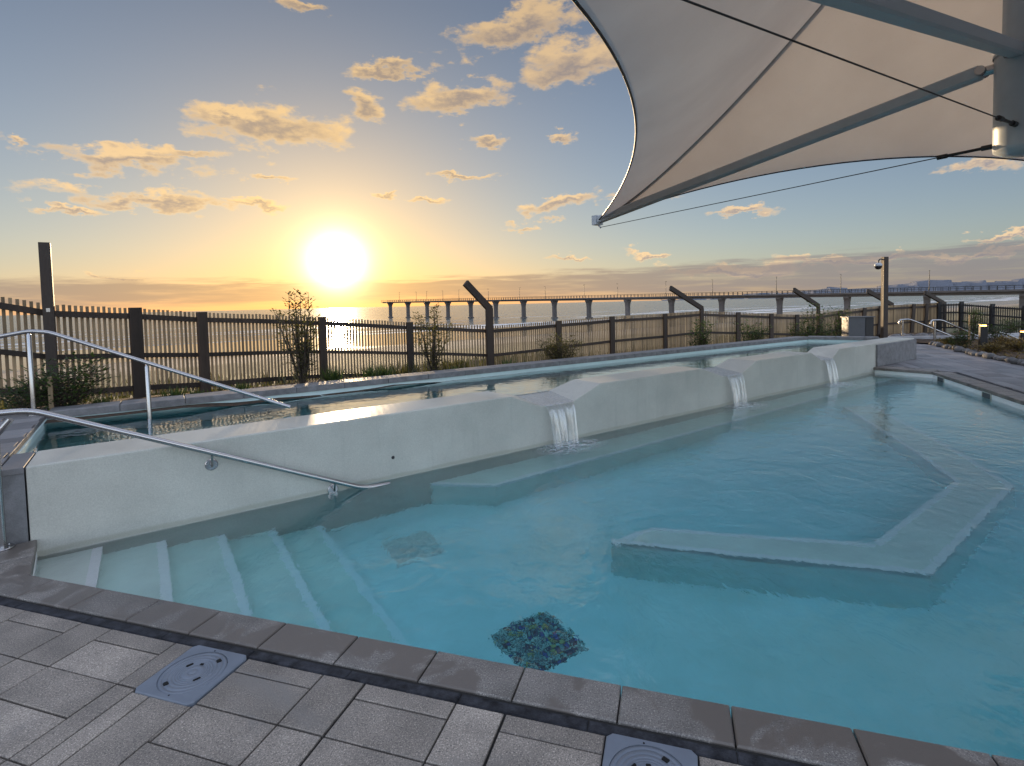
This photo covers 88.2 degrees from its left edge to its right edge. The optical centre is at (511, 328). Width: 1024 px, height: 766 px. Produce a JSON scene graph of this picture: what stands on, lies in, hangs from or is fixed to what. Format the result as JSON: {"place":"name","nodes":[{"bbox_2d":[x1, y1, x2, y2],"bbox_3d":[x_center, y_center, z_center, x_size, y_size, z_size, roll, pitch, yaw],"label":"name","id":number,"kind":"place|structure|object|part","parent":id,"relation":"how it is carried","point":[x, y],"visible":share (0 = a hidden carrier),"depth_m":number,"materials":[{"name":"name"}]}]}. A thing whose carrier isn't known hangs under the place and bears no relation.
{"place":"outdoors","nodes":[
{"label":"outdoors","id":0,"kind":"place"},
{"bbox_2d":[2,471,29,543],"bbox_3d":[-6.133,1.576,3.343,4.960,1.055,2.888,-3,3,-35],"label":"raised deck riser","id":1,"kind":"object","parent":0,"point":[16,509],"visible":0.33,"depth_m":3.54,"materials":[{"name":"grey concrete"}]},
{"bbox_2d":[0,407,48,475],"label":"raised deck","id":2,"kind":"structure","parent":1,"relation":"on","point":[17,433],"depth_m":4.30,"materials":[{"name":"grey concrete"}]},
{"bbox_2d":[0,418,13,435],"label":"handrail","id":3,"kind":"object","parent":2,"relation":"on","point":[6,424],"visible":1,"depth_m":3.68,"materials":[{"name":"silver metal"}]},
{"bbox_2d":[0,329,290,418],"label":"handrail","id":4,"kind":"object","parent":2,"relation":"on","point":[28,332],"visible":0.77,"depth_m":5.46,"materials":[{"name":"silver metal"}]},
{"bbox_2d":[0,596,815,765],"bbox_3d":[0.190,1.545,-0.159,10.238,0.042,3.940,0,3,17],"label":"paving","id":5,"kind":"structure","parent":0,"point":[85,680],"depth_m":1.96,"materials":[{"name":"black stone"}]},
{"bbox_2d":[135,645,245,707],"bbox_3d":[-1.338,1.458,2.219,0.300,0.040,0.300,0,3,17],"label":"access cover","id":6,"kind":"object","parent":5,"relation":"in","point":[192,676],"visible":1,"depth_m":2.19,"materials":[{"name":"grey plastic"}]},
{"bbox_2d":[0,372,1023,765],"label":"slot drain","id":7,"kind":"object","parent":5,"relation":"in","point":[720,754],"visible":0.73,"depth_m":2.10,"materials":[{"name":"metal"}]},
{"bbox_2d":[602,733,697,765],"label":"access cover","id":8,"kind":"object","parent":5,"relation":"in","point":[620,750],"visible":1,"depth_m":1.77,"materials":[{"name":"grey plastic"}]},
{"bbox_2d":[16,340,864,453],"bbox_3d":[2.032,1.099,9.005,15.458,1.005,2.094,-3,3,-35],"label":"pool basin","id":9,"kind":"object","parent":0,"point":[25,447],"visible":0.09,"depth_m":7.74,"materials":[{"name":"paint"}]},
{"bbox_2d":[26,342,849,452],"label":"pool water","id":10,"kind":"structure","parent":9,"relation":"in","point":[58,435],"depth_m":6.44,"materials":[{"name":"teal liquid"}]},
{"bbox_2d":[47,336,878,418],"bbox_3d":[1.731,0.532,9.694,15.537,0.075,1.567,-3,3,-28],"label":"pool coping","id":11,"kind":"object","parent":9,"relation":"on","point":[111,407],"visible":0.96,"depth_m":7.32,"materials":[{"name":"grey stone"}]},
{"bbox_2d":[0,295,1018,351],"bbox_3d":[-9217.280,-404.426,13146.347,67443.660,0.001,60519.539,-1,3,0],"label":"sea","id":12,"kind":"structure","parent":0,"point":[508,314],"depth_m":389.10,"materials":[{"name":"liquid"}]},
{"bbox_2d":[381,285,1023,318],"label":"pier","id":13,"kind":"structure","parent":12,"relation":"in","point":[777,296],"depth_m":172.81,"materials":[{"name":"concrete"}]},
{"bbox_2d":[1,300,1020,403],"bbox_3d":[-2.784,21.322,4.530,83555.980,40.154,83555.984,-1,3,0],"label":"ground","id":14,"kind":"structure","parent":0,"point":[1012,303],"depth_m":71.41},
{"bbox_2d":[2,376,440,423],"bbox_3d":[5.155,0.743,13.871,39.650,0.973,6.246,-3,3,-37],"label":"garden bed","id":15,"kind":"object","parent":14,"relation":"on","point":[173,407],"visible":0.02,"depth_m":6.32,"materials":[{"name":"green plant"}]},
{"bbox_2d":[0,376,70,409],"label":"leafy bush","id":16,"kind":"object","parent":15,"relation":"on","point":[18,401],"visible":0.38,"depth_m":5.65,"materials":[{"name":"green plant"}]},
{"bbox_2d":[38,242,60,404],"bbox_3d":[-6.336,-0.026,7.237,0.124,2.297,0.097,-3,3,-35],"label":"timber pole","id":17,"kind":"object","parent":15,"relation":"on","point":[47,292],"visible":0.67,"depth_m":7.19,"materials":[{"name":"brown wood"}]},
{"bbox_2d":[47,376,53,409],"bbox_3d":[-4.894,0.759,5.608,0.040,0.500,0.040,-3,3,-35],"label":"garden stake","id":18,"kind":"object","parent":15,"relation":"on","point":[50,392],"visible":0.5,"depth_m":5.59,"materials":[{"name":"brown wood"}]},
{"bbox_2d":[0,351,117,409],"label":"leafy bush","id":19,"kind":"object","parent":15,"relation":"on","point":[75,393],"visible":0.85,"depth_m":5.78,"materials":[{"name":"green plant"}]},
{"bbox_2d":[85,397,117,403],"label":"grass tuft","id":20,"kind":"object","parent":15,"relation":"on","point":[103,400],"visible":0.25,"depth_m":6.11,"materials":[{"name":"green plant"}]},
{"bbox_2d":[154,384,187,396],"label":"grass tuft","id":21,"kind":"object","parent":15,"relation":"on","point":[175,392],"visible":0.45,"depth_m":6.50,"materials":[{"name":"green plant"}]},
{"bbox_2d":[189,387,213,393],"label":"grass tuft","id":22,"kind":"object","parent":15,"relation":"on","point":[194,392],"visible":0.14,"depth_m":6.67,"materials":[{"name":"green plant"}]},
{"bbox_2d":[231,380,250,389],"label":"grass tuft","id":23,"kind":"object","parent":15,"relation":"on","point":[241,386],"visible":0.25,"depth_m":6.91,"materials":[{"name":"green plant"}]},
{"bbox_2d":[269,288,321,383],"bbox_3d":[-2.893,0.148,7.244,0.638,1.423,0.765,-1,3,0],"label":"sapling","id":24,"kind":"object","parent":15,"relation":"on","point":[302,367],"visible":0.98,"depth_m":7.16,"materials":[{"name":"green plant"}]},
{"bbox_2d":[318,364,345,380],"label":"grass tuft","id":25,"kind":"object","parent":15,"relation":"on","point":[335,375],"visible":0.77,"depth_m":7.59,"materials":[{"name":"green plant"}]},
{"bbox_2d":[361,362,389,377],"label":"grass tuft","id":26,"kind":"object","parent":15,"relation":"on","point":[371,372],"visible":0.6,"depth_m":7.92,"materials":[{"name":"green plant"}]},
{"bbox_2d":[376,365,396,375],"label":"grass tuft","id":27,"kind":"object","parent":15,"relation":"on","point":[385,372],"visible":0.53,"depth_m":8.06,"materials":[{"name":"green plant"}]},
{"bbox_2d":[411,303,453,371],"bbox_3d":[-1.246,0.187,8.366,0.712,1.215,0.686,-1,3,0],"label":"sapling","id":28,"kind":"object","parent":15,"relation":"on","point":[434,366],"visible":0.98,"depth_m":8.35,"materials":[{"name":"green plant"}]},
{"bbox_2d":[500,358,517,363],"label":"grass tuft","id":29,"kind":"object","parent":15,"relation":"on","point":[505,362],"visible":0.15,"depth_m":9.42,"materials":[{"name":"green plant"}]},
{"bbox_2d":[535,332,582,359],"bbox_3d":[0.888,0.438,9.954,0.822,0.798,0.838,-4,4,-40],"label":"round shrub","id":30,"kind":"object","parent":15,"relation":"on","point":[556,352],"visible":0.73,"depth_m":9.85,"materials":[{"name":"green plant"}]},
{"bbox_2d":[733,319,769,340],"bbox_3d":[6.008,0.219,13.352,1.097,1.066,0.708,-3,3,-28],"label":"green shrub","id":31,"kind":"object","parent":15,"relation":"on","point":[756,332],"visible":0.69,"depth_m":13.32,"materials":[{"name":"green plant"}]},
{"bbox_2d":[787,320,816,336],"bbox_3d":[7.770,0.227,14.207,0.592,0.911,0.788,-3,3,-36],"label":"green shrub","id":32,"kind":"object","parent":15,"relation":"on","point":[803,333],"visible":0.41,"depth_m":14.19,"materials":[{"name":"green plant"}]},
{"bbox_2d":[792,288,819,312],"bbox_3d":[11.109,-0.357,19.906,1.955,2.374,0.084,-3,3,-35],"label":"bent pole","id":33,"kind":"object","parent":15,"relation":"on","point":[796,291],"visible":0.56,"depth_m":19.80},
{"bbox_2d":[799,300,830,336],"bbox_3d":[8.300,-0.067,14.586,0.802,1.450,0.953,1,4,43],"label":"green shrub","id":34,"kind":"object","parent":15,"relation":"on","point":[817,330],"visible":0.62,"depth_m":14.57,"materials":[{"name":"green plant"}]},
{"bbox_2d":[819,323,838,335],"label":"green shrub","id":35,"kind":"object","parent":15,"relation":"on","point":[827,333],"visible":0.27,"depth_m":14.93,"materials":[{"name":"green plant"}]},
{"bbox_2d":[827,306,851,335],"bbox_3d":[9.647,-0.038,15.517,0.724,1.273,0.836,1,3,36],"label":"green shrub","id":36,"kind":"object","parent":15,"relation":"on","point":[839,331],"visible":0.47,"depth_m":15.52,"materials":[{"name":"green plant"}]},
{"bbox_2d":[840,316,874,335],"bbox_3d":[9.169,0.117,14.019,0.660,0.891,0.420,-1,3,7],"label":"service cabinet","id":37,"kind":"object","parent":15,"relation":"on","point":[857,325],"visible":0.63,"depth_m":13.84,"materials":[{"name":"grey metal"}]},
{"bbox_3d":[9.069,0.122,14.031,0.420,0.863,0.360,-1,3,7],"label":"door","id":38,"kind":"part","parent":37,"relation":"part of","materials":[{"name":"grey metal"}]},
{"bbox_2d":[0,331,833,409],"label":"dune grass","id":39,"kind":"structure","parent":14,"relation":"on","point":[416,368],"depth_m":11.95,"materials":[{"name":"green plant"}]},
{"bbox_2d":[0,297,944,399],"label":"fence","id":40,"kind":"object","parent":14,"relation":"on","point":[669,337],"visible":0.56,"depth_m":11.21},
{"bbox_2d":[463,280,493,365],"bbox_3d":[-0.808,0.123,12.960,0.810,2.609,0.084,-3,3,-35],"label":"bent pole","id":41,"kind":"object","parent":14,"relation":"on","point":[475,293],"visible":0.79,"depth_m":13.07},
{"bbox_2d":[669,286,703,310],"bbox_3d":[5.991,-0.218,18.076,1.811,2.500,0.084,-3,3,-35],"label":"bent pole","id":42,"kind":"object","parent":14,"relation":"on","point":[683,296],"visible":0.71,"depth_m":17.98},
{"bbox_2d":[924,291,946,332],"bbox_3d":[17.858,-0.522,22.276,2.445,2.174,0.084,-3,3,-35],"label":"bent pole","id":43,"kind":"object","parent":14,"relation":"on","point":[931,296],"visible":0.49,"depth_m":22.33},
{"bbox_2d":[0,0,1023,315],"label":"sky","id":44,"kind":"structure","parent":0,"point":[171,155],"materials":[{"name":"blue"}]},
{"bbox_2d":[33,370,1023,742],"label":"pool basin","id":45,"kind":"object","parent":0,"point":[995,398],"visible":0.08,"depth_m":9.12,"materials":[{"name":"paint"}]},
{"bbox_2d":[26,337,916,556],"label":"pool wall","id":46,"kind":"structure","parent":45,"relation":"on","point":[79,496],"depth_m":4.90,"materials":[{"name":"paint"}]},
{"bbox_2d":[0,408,389,551],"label":"handrail","id":47,"kind":"object","parent":46,"relation":"attached to","point":[211,464],"visible":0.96,"depth_m":3.87,"materials":[{"name":"silver metal"}]},
{"bbox_2d":[0,366,1023,765],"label":"pool coping","id":48,"kind":"object","parent":45,"relation":"on","point":[770,734],"visible":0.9,"depth_m":2.13,"materials":[{"name":"stone"}]},
{"bbox_2d":[34,373,1023,759],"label":"pool water","id":49,"kind":"structure","parent":45,"relation":"in","point":[846,555],"depth_m":3.39,"materials":[{"name":"blue liquid"}]},
{"bbox_2d":[551,440,591,450],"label":"foam","id":50,"kind":"structure","parent":49,"relation":"on","point":[571,445],"depth_m":6.11,"materials":[{"name":"white liquid"}]},
{"bbox_2d":[729,403,758,407],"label":"foam","id":51,"kind":"structure","parent":49,"relation":"on","point":[745,404],"depth_m":8.13,"materials":[{"name":"white liquid"}]},
{"bbox_2d":[937,376,943,381],"bbox_3d":[8.121,0.981,10.006,0.012,0.140,0.292,0,3,21],"label":"skimmer","id":52,"kind":"object","parent":45,"relation":"attached to","point":[941,379],"visible":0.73,"depth_m":10.01,"materials":[{"name":"paint"}]},
{"bbox_2d":[982,391,991,398],"bbox_3d":[7.498,1.073,8.345,0.012,0.140,0.292,0,3,21],"label":"skimmer","id":53,"kind":"object","parent":45,"relation":"attached to","point":[987,395],"visible":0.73,"depth_m":8.34,"materials":[{"name":"paint"}]},
{"bbox_2d":[685,319,716,345],"bbox_3d":[4.355,0.264,12.193,0.669,0.985,0.773,-1,3,0],"label":"green shrub","id":54,"kind":"object","parent":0,"point":[699,337],"visible":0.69,"depth_m":12.18,"materials":[{"name":"green plant"}]},
{"bbox_2d":[662,278,1023,300],"bbox_3d":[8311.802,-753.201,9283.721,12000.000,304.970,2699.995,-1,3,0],"label":"hills","id":55,"kind":"structure","parent":0,"point":[942,285],"depth_m":8664.09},
{"bbox_2d":[884,342,1023,392],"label":"side deck","id":56,"kind":"structure","parent":0,"point":[993,371],"depth_m":11.15,"materials":[{"name":"grey concrete"}]},
{"bbox_2d":[571,0,1023,227],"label":"shade canopy","id":57,"kind":"object","parent":56,"relation":"on","point":[721,92],"visible":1,"depth_m":7.51,"materials":[{"name":"white fabric"}]},
{"bbox_2d":[874,257,888,337],"bbox_3d":[10.798,-0.775,15.445,0.427,2.643,0.199,-2,3,-11],"label":"camera mast","id":58,"kind":"object","parent":56,"relation":"on","point":[883,265],"visible":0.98,"depth_m":15.43,"materials":[{"name":"white paint"}]},
{"bbox_2d":[898,319,949,335],"bbox_3d":[13.833,-0.009,17.634,1.872,0.695,0.179,-1,3,0],"label":"handrail","id":59,"kind":"object","parent":56,"relation":"on","point":[902,327],"visible":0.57,"depth_m":17.61,"materials":[{"name":"silver metal"}]},
{"bbox_2d":[942,336,957,343],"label":"garden shrub","id":60,"kind":"object","parent":56,"relation":"on","point":[946,340],"visible":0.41,"depth_m":15.17,"materials":[{"name":"green plant"}]},
{"bbox_2d":[929,319,977,340],"bbox_3d":[13.738,0.062,16.336,1.651,0.742,0.179,-1,3,0],"label":"handrail","id":61,"kind":"object","parent":56,"relation":"on","point":[934,328],"visible":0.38,"depth_m":16.31,"materials":[{"name":"silver metal"}]},
{"bbox_2d":[954,347,962,351],"bbox_3d":[11.672,0.566,13.800,0.220,0.169,0.221,-1,3,0],"label":"edging stone","id":62,"kind":"object","parent":56,"relation":"on","point":[957,349],"visible":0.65,"depth_m":13.73,"materials":[{"name":"grey stone"}]},
{"bbox_2d":[975,351,986,356],"bbox_3d":[11.339,0.624,12.737,0.245,0.175,0.221,-1,3,0],"label":"edging stone","id":63,"kind":"object","parent":56,"relation":"on","point":[979,353],"visible":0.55,"depth_m":12.70,"materials":[{"name":"grey stone"}]},
{"bbox_2d":[985,353,994,358],"bbox_3d":[11.076,0.654,12.213,0.150,0.169,0.192,-3,3,-39],"label":"edging stone","id":64,"kind":"object","parent":56,"relation":"on","point":[989,356],"visible":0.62,"depth_m":12.18,"materials":[{"name":"grey stone"}]},
{"bbox_2d":[1004,357,1015,362],"bbox_3d":[10.877,0.692,11.499,0.235,0.164,0.220,-1,3,0],"label":"edging stone","id":65,"kind":"object","parent":56,"relation":"on","point":[1008,359],"visible":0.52,"depth_m":11.47,"materials":[{"name":"grey stone"}]},
{"bbox_2d":[1010,358,1018,363],"bbox_3d":[10.723,0.712,11.211,0.246,0.175,0.193,-1,3,0],"label":"edging stone","id":66,"kind":"object","parent":56,"relation":"on","point":[1013,361],"visible":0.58,"depth_m":11.19,"materials":[{"name":"grey stone"}]},
{"bbox_2d":[888,333,1023,359],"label":"planting bed","id":67,"kind":"object","parent":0,"point":[1015,354],"visible":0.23,"depth_m":14.16,"materials":[{"name":"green plant"}]},
{"bbox_2d":[867,289,893,332],"bbox_3d":[14.770,-0.449,21.161,2.453,2.274,0.084,-3,3,-35],"label":"bent pole","id":68,"kind":"object","parent":67,"relation":"on","point":[874,295],"visible":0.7,"depth_m":20.84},
{"bbox_2d":[888,333,1018,338],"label":"wall","id":69,"kind":"structure","parent":67,"relation":"on","point":[926,337],"depth_m":17.20,"materials":[{"name":"concrete"}]},
{"bbox_2d":[947,331,975,347],"bbox_3d":[12.199,0.297,14.323,0.637,0.509,0.605,-3,3,-25],"label":"garden shrub","id":70,"kind":"object","parent":67,"relation":"on","point":[962,337],"visible":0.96,"depth_m":14.31,"materials":[{"name":"green plant"}]},
{"bbox_2d":[968,315,970,339],"bbox_3d":[14.005,0.021,16.164,0.044,0.880,0.044,-1,3,0],"label":"tree stake","id":71,"kind":"object","parent":67,"relation":"on","point":[969,331],"visible":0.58,"depth_m":16.15,"materials":[{"name":"wood"}]},
{"bbox_2d":[952,328,988,334],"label":"garden shrub","id":72,"kind":"object","parent":67,"relation":"on","point":[957,331],"visible":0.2,"depth_m":17.70,"materials":[{"name":"green plant"}]},
{"bbox_2d":[962,306,987,340],"bbox_3d":[14.157,-0.136,16.142,0.690,1.161,0.485,-1,3,0],"label":"young tree","id":73,"kind":"object","parent":67,"relation":"on","point":[974,323],"visible":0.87,"depth_m":16.12,"materials":[{"name":"green plant"}]},
{"bbox_2d":[932,338,1023,357],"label":"ground cover","id":74,"kind":"object","parent":67,"relation":"on","point":[944,343],"visible":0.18,"depth_m":14.22,"materials":[{"name":"green plant"}]},
{"bbox_2d":[936,301,1023,332],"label":"fence","id":75,"kind":"object","parent":67,"relation":"on","point":[961,313],"visible":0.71,"depth_m":21.50,"materials":[{"name":"black metal"}]},
{"bbox_2d":[978,323,987,347],"bbox_3d":[12.386,0.230,13.888,0.165,0.730,0.165,0,3,25],"label":"bollard light","id":76,"kind":"object","parent":67,"relation":"on","point":[983,333],"visible":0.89,"depth_m":13.83,"materials":[{"name":"grey metal"}]},
{"bbox_2d":[974,340,1009,351],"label":"garden shrub","id":77,"kind":"object","parent":67,"relation":"on","point":[989,347],"visible":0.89,"depth_m":12.93,"materials":[{"name":"green plant"}]},
{"bbox_2d":[973,324,1017,342],"bbox_3d":[14.135,0.131,15.407,0.877,0.718,1.005,-1,3,0],"label":"garden shrub","id":78,"kind":"object","parent":67,"relation":"on","point":[996,335],"visible":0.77,"depth_m":15.33,"materials":[{"name":"green plant"}]},
{"bbox_2d":[991,335,1023,347],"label":"garden shrub","id":79,"kind":"object","parent":67,"relation":"on","point":[1006,339],"visible":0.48,"depth_m":13.79,"materials":[{"name":"green plant"}]},
{"bbox_2d":[995,338,1023,351],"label":"garden shrub","id":80,"kind":"object","parent":67,"relation":"on","point":[1016,346],"visible":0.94,"depth_m":12.85,"materials":[{"name":"green plant"}]},
{"bbox_2d":[997,318,1023,332],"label":"garden shrub","id":81,"kind":"object","parent":67,"relation":"on","point":[1009,323],"visible":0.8,"depth_m":18.78,"materials":[{"name":"green plant"}]},
{"bbox_2d":[1019,330,1023,341],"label":"bollard light","id":82,"kind":"object","parent":67,"relation":"on","point":[1021,334],"visible":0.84,"depth_m":15.14,"materials":[{"name":"grey metal"}]}
]}

